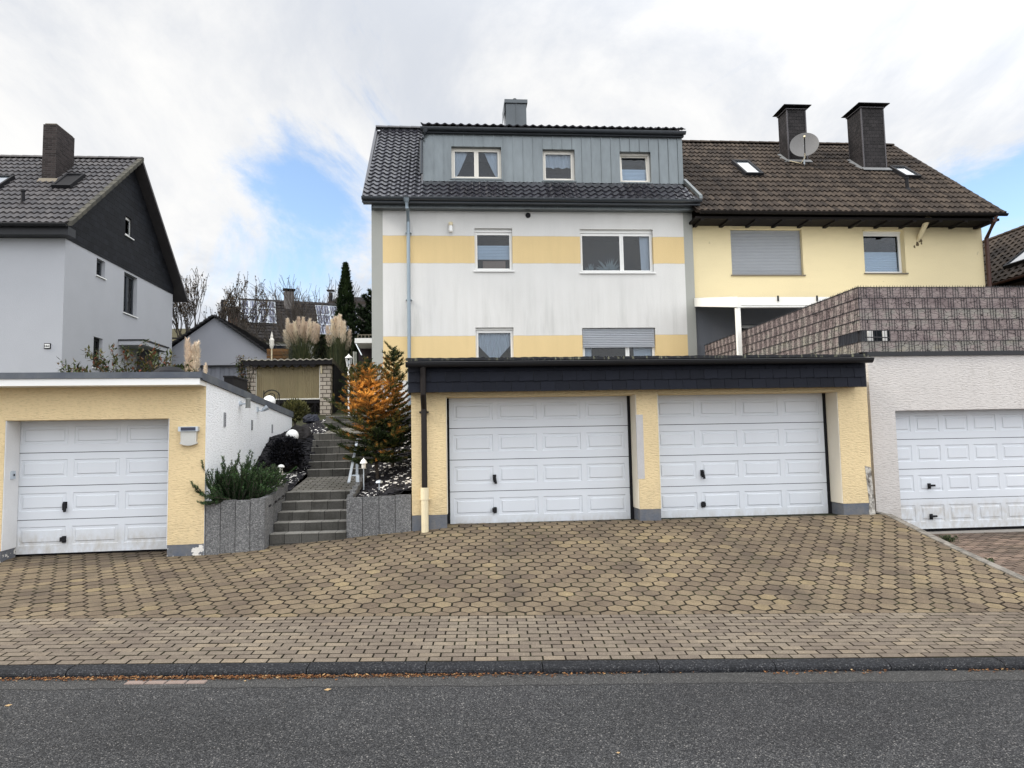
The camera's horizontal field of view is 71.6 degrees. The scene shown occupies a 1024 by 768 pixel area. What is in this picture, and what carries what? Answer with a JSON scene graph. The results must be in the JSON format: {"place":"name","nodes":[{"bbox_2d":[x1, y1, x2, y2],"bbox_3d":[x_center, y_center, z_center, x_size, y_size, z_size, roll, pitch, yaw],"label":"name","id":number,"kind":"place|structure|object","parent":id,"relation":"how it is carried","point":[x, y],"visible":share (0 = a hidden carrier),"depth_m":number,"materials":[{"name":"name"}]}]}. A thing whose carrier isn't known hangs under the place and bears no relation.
{"place":"outdoors","nodes":[
{"label":"outdoors","id":0,"kind":"place"},
{"bbox_2d":[183,336,200,371],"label":"pampas grass","id":1,"kind":"object","parent":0,"point":[194,353],"depth_m":20.65,"materials":[{"name":"beige plant"}]},
{"bbox_2d":[203,363,207,373],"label":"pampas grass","id":2,"kind":"object","parent":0,"point":[205,368],"depth_m":19.60,"materials":[{"name":"beige plant"}]},
{"bbox_2d":[269,332,273,359],"bbox_3d":[-9.807,-0.863,28.954,0.200,2.604,0.200,-1,-5,-5],"label":"parasol","id":3,"kind":"object","parent":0,"point":[271,341],"visible":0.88,"depth_m":28.96,"materials":[{"name":"white fabric"}]},
{"bbox_2d":[276,316,324,359],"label":"pampas grass","id":4,"kind":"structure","parent":0,"point":[302,349],"depth_m":27.54,"materials":[{"name":"beige plant"}]},
{"bbox_2d":[316,313,355,397],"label":"pampas grass","id":5,"kind":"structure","parent":0,"point":[338,354],"depth_m":27.54,"materials":[{"name":"beige plant"}]},
{"bbox_2d":[364,414,411,495],"bbox_3d":[-0.995,0.990,15.723,4.036,2.481,8.240,-1,-5,-5],"label":"bed","id":6,"kind":"object","parent":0,"point":[369,467],"visible":0.11,"depth_m":13.89,"materials":[{"name":"stone"}]},
{"bbox_2d":[360,458,366,489],"bbox_3d":[-2.557,1.627,12.241,0.124,0.712,0.124,-1,-5,-5],"label":"path lamp","id":7,"kind":"object","parent":6,"relation":"on","point":[363,462],"visible":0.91,"depth_m":12.23,"materials":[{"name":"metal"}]},
{"bbox_2d":[323,355,411,478],"bbox_3d":[-2.635,0.781,13.057,1.722,2.676,1.589,-1,-5,-5],"label":"conifer","id":8,"kind":"object","parent":6,"relation":"on","point":[367,399],"visible":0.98,"depth_m":12.94,"materials":[{"name":"orange plant"}]},
{"bbox_2d":[356,417,411,496],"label":"slate chips","id":9,"kind":"object","parent":6,"relation":"on","point":[392,488],"visible":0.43,"depth_m":12.86,"materials":[{"name":"grey stone"}]},
{"bbox_2d":[360,434,411,495],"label":"white pebbles","id":10,"kind":"object","parent":6,"relation":"on","point":[408,481],"visible":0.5,"depth_m":12.79,"materials":[{"name":"white stone"}]},
{"bbox_2d":[368,340,410,466],"bbox_3d":[-2.249,0.448,13.851,1.221,2.656,1.194,-1,-5,-5],"label":"conifer","id":11,"kind":"object","parent":6,"relation":"on","point":[394,353],"visible":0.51,"depth_m":13.80,"materials":[{"name":"green plant"}]},
{"bbox_2d":[292,385,542,669],"bbox_3d":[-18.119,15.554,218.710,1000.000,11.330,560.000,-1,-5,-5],"label":"ground","id":12,"kind":"structure","parent":0,"point":[323,417],"depth_m":21.76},
{"bbox_2d":[0,123,187,372],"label":"grey house","id":13,"kind":"structure","parent":12,"relation":"on","point":[87,257],"depth_m":24.00,"materials":[{"name":"white paint"}]},
{"bbox_2d":[44,343,50,348],"bbox_3d":[-14.234,-1.163,21.746,0.185,0.168,0.041,-1,-5,-5],"label":"number plate","id":14,"kind":"object","parent":13,"relation":"attached to","point":[47,345],"visible":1,"depth_m":21.73,"materials":[{"name":"white metal"}]},
{"bbox_2d":[92,338,99,369],"bbox_3d":[-14.069,-1.031,23.992,0.240,1.073,0.692,-1,-5,-5],"label":"window","id":15,"kind":"structure","parent":13,"relation":"in","point":[96,341],"depth_m":24.13,"materials":[{"name":"black glass"}]},
{"bbox_2d":[96,260,106,279],"bbox_3d":[-14.127,-3.933,24.264,0.240,0.630,0.664,-1,-5,-5],"label":"window","id":16,"kind":"structure","parent":13,"relation":"in","point":[98,271],"depth_m":24.40,"materials":[{"name":"white glass"}]},
{"bbox_2d":[125,217,133,239],"bbox_3d":[-14.276,-5.803,26.373,0.200,0.762,0.680,-1,-5,-5],"label":"window","id":17,"kind":"structure","parent":13,"relation":"in","point":[128,222],"depth_m":26.48,"materials":[{"name":"white plastic"}]},
{"bbox_2d":[123,274,137,317],"bbox_3d":[-14.315,-3.309,26.483,0.260,1.541,1.169,-1,-5,-5],"label":"window","id":18,"kind":"structure","parent":13,"relation":"in","point":[128,281],"depth_m":26.68,"materials":[{"name":"white glass"}]},
{"bbox_2d":[55,339,198,371],"bbox_3d":[-10.502,-0.174,19.588,3.929,2.120,1.454,-1,-5,-5],"label":"leafy shrub","id":19,"kind":"object","parent":12,"relation":"on","point":[152,354],"visible":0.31,"depth_m":19.61,"materials":[{"name":"green plant"}]},
{"bbox_2d":[0,372,292,562],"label":"side garage","id":20,"kind":"structure","parent":12,"relation":"on","point":[102,462],"depth_m":10.84,"materials":[{"name":"beige paint"}]},
{"bbox_2d":[10,471,15,478],"bbox_3d":[-7.441,1.358,10.590,0.036,0.120,0.090,0,-5,-8],"label":"key switch","id":21,"kind":"object","parent":20,"relation":"attached to","point":[12,474],"visible":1,"depth_m":10.56,"materials":[{"name":"metal"}]},
{"bbox_2d":[15,419,168,556],"bbox_3d":[-6.397,1.567,10.931,2.428,2.155,0.182,0,-5,-8],"label":"garage door","id":22,"kind":"structure","parent":20,"relation":"in","point":[85,486],"depth_m":10.92,"materials":[{"name":"white paint"}]},
{"bbox_2d":[153,366,184,371],"bbox_3d":[-7.707,0.088,15.965,0.720,0.985,0.720,-1,-5,-5],"label":"skylight","id":23,"kind":"object","parent":20,"relation":"on","point":[168,369],"visible":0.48,"depth_m":15.76,"materials":[{"name":"grey plastic"}]},
{"bbox_2d":[178,426,199,445],"bbox_3d":[-4.889,0.789,10.736,0.280,0.287,0.110,0,-5,-8],"label":"letter box","id":24,"kind":"object","parent":20,"relation":"attached to","point":[188,435],"visible":1,"depth_m":10.71,"materials":[{"name":"metal"}]},
{"bbox_2d":[223,376,247,390],"bbox_3d":[-5.950,0.141,15.301,0.226,0.548,1.040,-1,-5,-5],"label":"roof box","id":25,"kind":"object","parent":20,"relation":"on","point":[239,382],"visible":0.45,"depth_m":15.09,"materials":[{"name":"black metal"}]},
{"bbox_2d":[239,398,250,407],"bbox_3d":[-4.884,0.348,12.995,0.203,0.185,0.104,0,-5,-8],"label":"wall lamp","id":26,"kind":"object","parent":20,"relation":"attached to","point":[247,404],"visible":1,"depth_m":12.97,"materials":[{"name":"metal"}]},
{"bbox_2d":[257,405,268,411],"bbox_3d":[-5.086,0.499,14.499,0.238,0.147,0.110,0,-5,-16],"label":"spotlight","id":27,"kind":"object","parent":20,"relation":"attached to","point":[265,408],"visible":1,"depth_m":14.47,"materials":[{"name":"metal"}]},
{"bbox_2d":[172,329,185,340],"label":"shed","id":28,"kind":"structure","parent":12,"relation":"on","point":[174,335],"depth_m":46.47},
{"bbox_2d":[188,305,248,330],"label":"bare tree","id":29,"kind":"object","parent":12,"relation":"on","point":[223,317],"visible":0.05,"depth_m":42.96,"materials":[{"name":"brown plant"}]},
{"bbox_2d":[172,268,273,337],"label":"bare tree","id":30,"kind":"object","parent":12,"relation":"on","point":[187,310],"visible":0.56,"depth_m":40.06,"materials":[{"name":"brown plant"}]},
{"bbox_2d":[171,315,286,380],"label":"gabled outbuilding","id":31,"kind":"structure","parent":12,"relation":"on","point":[224,344],"depth_m":32.26,"materials":[{"name":"paint"}]},
{"bbox_2d":[183,367,246,380],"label":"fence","id":32,"kind":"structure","parent":31,"relation":"in","point":[217,372],"depth_m":32.24,"materials":[{"name":"grey wood"}]},
{"bbox_2d":[221,300,238,323],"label":"house","id":33,"kind":"structure","parent":12,"relation":"on","point":[222,303],"depth_m":56.90,"materials":[{"name":"brown brick"}]},
{"bbox_2d":[205,483,287,554],"bbox_3d":[-4.266,2.283,11.524,0.870,1.221,1.531,-1,-5,-5],"label":"planter","id":34,"kind":"object","parent":12,"relation":"on","point":[234,526],"visible":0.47,"depth_m":10.80,"materials":[{"name":"stone"}]},
{"bbox_2d":[191,450,296,504],"bbox_3d":[-4.223,1.476,11.280,1.617,0.886,1.113,1,-5,-21],"label":"juniper","id":35,"kind":"object","parent":34,"relation":"in","point":[233,483],"visible":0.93,"depth_m":11.20,"materials":[{"name":"green plant"}]},
{"bbox_2d":[263,390,279,404],"bbox_3d":[-7.014,0.696,20.524,0.550,1.106,0.511,-1,-5,-5],"label":"garden chair","id":36,"kind":"object","parent":12,"relation":"on","point":[273,394],"visible":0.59,"depth_m":20.77,"materials":[{"name":"black metal"}]},
{"bbox_2d":[267,348,288,359],"bbox_3d":[-10.058,-0.629,30.495,0.917,1.806,0.140,-1,-5,-5],"label":"wooden fence","id":37,"kind":"object","parent":12,"relation":"on","point":[275,353],"visible":0.39,"depth_m":30.49,"materials":[{"name":"brown wood"}]},
{"bbox_2d":[256,424,317,507],"bbox_3d":[-6.076,1.527,16.653,3.632,1.835,11.670,-1,-5,-5],"label":"bed","id":38,"kind":"object","parent":12,"relation":"on","point":[308,446],"visible":0.15,"depth_m":14.46,"materials":[{"name":"brown soil"}]},
{"bbox_2d":[264,396,275,403],"bbox_3d":[-6.538,0.948,19.113,0.330,1.279,0.330,-1,-5,-5],"label":"globe lamp","id":39,"kind":"object","parent":38,"relation":"on","point":[271,399],"visible":0.45,"depth_m":19.05,"materials":[{"name":"white glass"}]},
{"bbox_2d":[262,465,286,491],"bbox_3d":[-4.051,1.633,11.905,0.522,0.569,0.505,-3,-5,18],"label":"green shrub","id":40,"kind":"object","parent":38,"relation":"on","point":[276,468],"visible":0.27,"depth_m":11.93,"materials":[{"name":"green plant"}]},
{"bbox_2d":[231,419,328,506],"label":"slate chips","id":41,"kind":"object","parent":38,"relation":"on","point":[319,427],"visible":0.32,"depth_m":14.61,"materials":[{"name":"grey stone"}]},
{"bbox_2d":[278,464,284,482],"bbox_3d":[-4.135,1.694,12.709,0.124,0.506,0.124,-1,-5,-5],"label":"path lamp","id":42,"kind":"object","parent":38,"relation":"on","point":[281,466],"visible":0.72,"depth_m":12.70,"materials":[{"name":"beige plastic"}]},
{"bbox_2d":[266,435,305,471],"bbox_3d":[-4.445,1.390,14.019,0.762,0.798,0.766,-1,-5,-5],"label":"round bush","id":43,"kind":"object","parent":38,"relation":"on","point":[288,452],"visible":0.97,"depth_m":13.84,"materials":[{"name":"black plant"}]},
{"bbox_2d":[286,429,298,438],"bbox_3d":[-4.619,1.240,14.920,0.264,0.568,0.264,-1,-5,-5],"label":"globe lamp","id":44,"kind":"object","parent":38,"relation":"on","point":[292,432],"visible":0.5,"depth_m":14.85,"materials":[{"name":"white glass"}]},
{"bbox_2d":[281,398,311,424],"bbox_3d":[-6.133,0.861,20.059,0.931,0.988,0.886,-1,-5,-5],"label":"dwarf shrub","id":45,"kind":"object","parent":38,"relation":"on","point":[301,411],"visible":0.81,"depth_m":19.92,"materials":[{"name":"green plant"}]},
{"bbox_2d":[273,422,325,486],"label":"white pebbles","id":46,"kind":"object","parent":38,"relation":"on","point":[297,467],"visible":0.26,"depth_m":13.74,"materials":[{"name":"white stone"}]},
{"bbox_2d":[291,425,310,439],"bbox_3d":[-4.682,1.123,15.624,0.498,0.458,0.475,-1,-5,-5],"label":"boulder","id":47,"kind":"object","parent":38,"relation":"on","point":[304,432],"visible":0.52,"depth_m":15.51,"materials":[{"name":"grey stone"}]},
{"bbox_2d":[303,414,319,423],"bbox_3d":[-5.274,0.916,18.612,0.437,0.268,0.408,-1,-5,-5],"label":"boulder","id":48,"kind":"object","parent":38,"relation":"on","point":[308,418],"visible":0.81,"depth_m":18.48,"materials":[{"name":"grey stone"}]},
{"bbox_2d":[345,354,351,415],"bbox_3d":[-4.993,0.153,21.721,0.250,2.165,0.250,-1,-5,-5],"label":"lantern post","id":49,"kind":"object","parent":38,"relation":"on","point":[348,356],"visible":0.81,"depth_m":21.74,"materials":[{"name":"white metal"}]},
{"bbox_2d":[241,358,346,414],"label":"garden shed","id":50,"kind":"structure","parent":12,"relation":"on","point":[313,382],"depth_m":23.64,"materials":[{"name":"beige wood"}]},
{"bbox_2d":[227,355,256,392],"bbox_3d":[-8.821,0.120,23.265,0.946,2.191,0.556,2,-5,-32],"label":"climbing plant","id":51,"kind":"object","parent":50,"relation":"attached to","point":[240,369],"visible":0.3,"depth_m":23.28,"materials":[{"name":"green plant"}]},
{"bbox_2d":[224,275,366,349],"bbox_3d":[-10.457,-2.821,36.729,8.002,5.675,5.344,-1,-5,-5],"label":"bare tree","id":52,"kind":"object","parent":12,"relation":"on","point":[295,313],"visible":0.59,"depth_m":36.52,"materials":[{"name":"brown plant"}]},
{"bbox_2d":[269,283,329,305],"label":"bare tree","id":53,"kind":"object","parent":12,"relation":"on","point":[308,297],"visible":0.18,"depth_m":54.90,"materials":[{"name":"brown plant"}]},
{"bbox_2d":[239,288,371,359],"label":"house","id":54,"kind":"structure","parent":12,"relation":"on","point":[250,303],"depth_m":52.73,"materials":[{"name":"white paint"}]},
{"bbox_2d":[268,344,296,359],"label":"window","id":55,"kind":"structure","parent":54,"relation":"in","point":[278,346],"depth_m":50.33,"materials":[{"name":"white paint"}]},
{"bbox_2d":[309,334,336,358],"bbox_3d":[-8.082,-0.900,34.113,3.275,3.062,1.439,-1,-5,-5],"label":"shrub","id":56,"kind":"object","parent":12,"relation":"on","point":[321,352],"visible":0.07,"depth_m":33.73,"materials":[{"name":"green plant"}]},
{"bbox_2d":[270,415,410,545],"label":"staircase","id":57,"kind":"structure","parent":12,"relation":"on","point":[314,507],"depth_m":12.20,"materials":[{"name":"grey concrete"}]},
{"bbox_2d":[347,443,358,482],"bbox_3d":[-2.845,1.570,12.852,0.189,1.162,1.764,0,-5,-11],"label":"hand rail","id":58,"kind":"object","parent":57,"relation":"on","point":[351,470],"visible":0.51,"depth_m":12.44,"materials":[{"name":"metal"}]},
{"bbox_2d":[325,261,359,386],"bbox_3d":[-7.224,-2.533,30.772,1.838,5.739,1.777,-1,-5,-5],"label":"thuja","id":59,"kind":"object","parent":12,"relation":"on","point":[345,297],"visible":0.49,"depth_m":30.69,"materials":[{"name":"green plant"}]},
{"bbox_2d":[326,289,369,304],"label":"house","id":60,"kind":"structure","parent":12,"relation":"on","point":[357,300],"depth_m":63.28,"materials":[{"name":"tile"}]},
{"bbox_2d":[332,288,371,370],"bbox_3d":[-5.864,-1.798,29.882,3.522,4.571,3.472,-1,-5,-5],"label":"spruce","id":61,"kind":"object","parent":12,"relation":"on","point":[365,327],"visible":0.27,"depth_m":29.45,"materials":[{"name":"green plant"}]},
{"bbox_2d":[353,351,356,412],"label":"garden pillar","id":62,"kind":"structure","parent":12,"relation":"on","point":[354,358],"depth_m":23.01,"materials":[{"name":"stone"}]},
{"bbox_2d":[346,474,410,537],"bbox_3d":[-2.194,2.249,12.198,1.017,1.317,1.836,-1,-5,-5],"label":"planter","id":63,"kind":"object","parent":12,"relation":"on","point":[372,516],"visible":0.6,"depth_m":11.32,"materials":[{"name":"stone"}]},
{"bbox_2d":[355,98,702,412],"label":"white house","id":64,"kind":"structure","parent":12,"relation":"on","point":[567,241],"depth_m":20.57,"materials":[{"name":"paint"}]},
{"bbox_2d":[448,222,452,231],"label":"wall siren","id":65,"kind":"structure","parent":64,"relation":"attached to","point":[450,224],"depth_m":20.21,"materials":[{"name":"white paint"}]},
{"bbox_2d":[450,148,502,179],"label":"window","id":66,"kind":"structure","parent":64,"relation":"in","point":[459,156],"depth_m":21.08,"materials":[{"name":"beige plastic"}]},
{"bbox_2d":[474,229,514,271],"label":"window","id":67,"kind":"structure","parent":64,"relation":"in","point":[493,247],"depth_m":20.62,"materials":[{"name":"white plastic"}]},
{"bbox_2d":[475,328,513,357],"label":"window","id":68,"kind":"structure","parent":64,"relation":"in","point":[490,342],"depth_m":20.39,"materials":[{"name":"white plastic"}]},
{"bbox_2d":[542,151,576,182],"bbox_3d":[1.344,-6.437,21.678,1.039,0.990,1.280,-1,-5,-5],"label":"window","id":69,"kind":"structure","parent":64,"relation":"in","point":[551,159],"depth_m":21.28,"materials":[{"name":"beige plastic"}]},
{"bbox_2d":[579,230,655,273],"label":"window","id":70,"kind":"structure","parent":64,"relation":"in","point":[601,251],"depth_m":21.52,"materials":[{"name":"white plastic"}]},
{"bbox_2d":[582,328,654,356],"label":"window","id":71,"kind":"structure","parent":64,"relation":"in","point":[611,342],"depth_m":20.59,"materials":[{"name":"white plastic"}]},
{"bbox_2d":[618,154,652,183],"bbox_3d":[3.650,-6.432,21.868,1.024,0.982,1.280,-1,-5,-5],"label":"window","id":72,"kind":"structure","parent":64,"relation":"in","point":[626,175],"depth_m":21.50,"materials":[{"name":"beige plastic"}]},
{"bbox_2d":[405,354,875,532],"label":"double garage","id":73,"kind":"structure","parent":12,"relation":"on","point":[540,439],"depth_m":12.02,"materials":[{"name":"beige paint"}]},
{"bbox_2d":[447,396,633,523],"bbox_3d":[0.475,1.273,12.026,3.171,2.245,0.182,-1,-5,-5],"label":"garage door","id":74,"kind":"structure","parent":73,"relation":"in","point":[513,459],"depth_m":12.02,"materials":[{"name":"white paint"}]},
{"bbox_2d":[658,393,831,517],"bbox_3d":[3.962,1.231,12.317,3.177,2.245,0.182,-1,-5,-5],"label":"garage door","id":75,"kind":"structure","parent":73,"relation":"in","point":[730,454],"depth_m":12.32,"materials":[{"name":"white paint"}]},
{"bbox_2d":[682,102,1008,354],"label":"yellow house","id":76,"kind":"structure","parent":12,"relation":"on","point":[866,205],"depth_m":21.57,"materials":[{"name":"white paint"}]},
{"bbox_2d":[741,325,755,329],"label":"window","id":77,"kind":"structure","parent":76,"relation":"in","point":[744,327],"depth_m":21.18,"materials":[{"name":"white plastic"}]},
{"bbox_2d":[694,296,829,354],"bbox_3d":[8.627,-1.216,19.485,6.320,2.965,3.100,-1,-5,-5],"label":"patio canopy","id":78,"kind":"object","parent":76,"relation":"attached to","point":[738,303],"visible":0.47,"depth_m":17.88,"materials":[{"name":"white metal"}]},
{"bbox_2d":[730,230,805,275],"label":"window","id":79,"kind":"structure","parent":76,"relation":"in","point":[753,252],"depth_m":21.32,"materials":[{"name":"white plastic"}]},
{"bbox_2d":[790,133,818,164],"bbox_3d":[9.920,-8.077,24.164,0.744,1.094,0.734,1,-5,-28],"label":"satellite dish","id":80,"kind":"object","parent":76,"relation":"attached to","point":[803,145],"visible":1,"depth_m":24.23,"materials":[{"name":"grey metal"}]},
{"bbox_2d":[863,231,908,273],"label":"window","id":81,"kind":"structure","parent":76,"relation":"in","point":[882,249],"depth_m":21.81,"materials":[{"name":"white plastic"}]},
{"bbox_2d":[849,351,1023,533],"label":"terrace garage","id":82,"kind":"structure","parent":12,"relation":"on","point":[946,432],"depth_m":12.93,"materials":[{"name":"white paint"}]},
{"bbox_2d":[704,285,1023,354],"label":"privacy fence","id":83,"kind":"object","parent":82,"relation":"on","point":[942,318],"visible":0.8,"depth_m":13.04,"materials":[{"name":"stone"}]},
{"bbox_2d":[867,331,889,340],"bbox_3d":[7.475,-0.845,14.200,0.727,0.770,0.050,-1,-5,-5],"label":"glass screen","id":84,"kind":"object","parent":82,"relation":"on","point":[880,334],"depth_m":14.19,"materials":[{"name":"white glass"}]},
{"bbox_2d":[895,409,1023,531],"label":"garage door","id":85,"kind":"structure","parent":82,"relation":"in","point":[960,470],"depth_m":13.00,"materials":[{"name":"white paint"}]},
{"bbox_2d":[875,511,1023,580],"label":"edging strip","id":86,"kind":"object","parent":12,"relation":"on","point":[964,552],"visible":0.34,"depth_m":10.08,"materials":[{"name":"concrete"}]},
{"bbox_2d":[982,225,1023,286],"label":"corner house","id":87,"kind":"structure","parent":12,"relation":"on","point":[1006,248],"depth_m":25.36,"materials":[{"name":"brown tile"}]},
{"bbox_2d":[0,670,1023,767],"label":"road","id":88,"kind":"structure","parent":0,"point":[917,719],"depth_m":5.01,"materials":[{"name":"grey asphalt"}]},
{"bbox_2d":[124,680,207,684],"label":"gutter setts","id":89,"kind":"structure","parent":88,"relation":"on","point":[169,682],"depth_m":5.80,"materials":[{"name":"beige stone"}]},
{"bbox_2d":[0,668,1020,680],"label":"dry leaves","id":90,"kind":"object","parent":88,"relation":"on","point":[238,676],"visible":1,"depth_m":5.94,"materials":[{"name":"brown plant"}]},
{"bbox_2d":[0,657,1023,678],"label":"kerb","id":91,"kind":"structure","parent":88,"relation":"on","point":[594,666],"depth_m":6.07,"materials":[{"name":"grey concrete"}]},
{"bbox_2d":[0,514,1023,619],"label":"driveway","id":92,"kind":"structure","parent":0,"point":[42,586],"depth_m":9.07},
{"bbox_2d":[45,513,1021,662],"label":"paving joints","id":93,"kind":"object","parent":92,"relation":"attached to","point":[821,514],"visible":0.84,"depth_m":8.88,"materials":[{"name":"sand"}]},
{"bbox_2d":[0,612,1023,664],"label":"pavement","id":94,"kind":"structure","parent":0,"point":[195,641],"depth_m":6.78,"materials":[{"name":"grey brick"}]},
{"bbox_2d":[0,0,1023,328],"label":"sky","id":95,"kind":"structure","parent":0,"point":[252,123],"materials":[{"name":"white"}]},
{"bbox_2d":[933,532,1023,575],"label":"forecourt","id":96,"kind":"structure","parent":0,"point":[1005,550],"depth_m":11.32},
{"bbox_2d":[939,535,957,542],"bbox_3d":[7.233,2.552,11.770,0.278,0.133,0.341,-3,-5,23],"label":"weed","id":97,"kind":"object","parent":96,"relation":"on","point":[948,538],"visible":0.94,"depth_m":11.74,"materials":[{"name":"green plant"}]}
]}

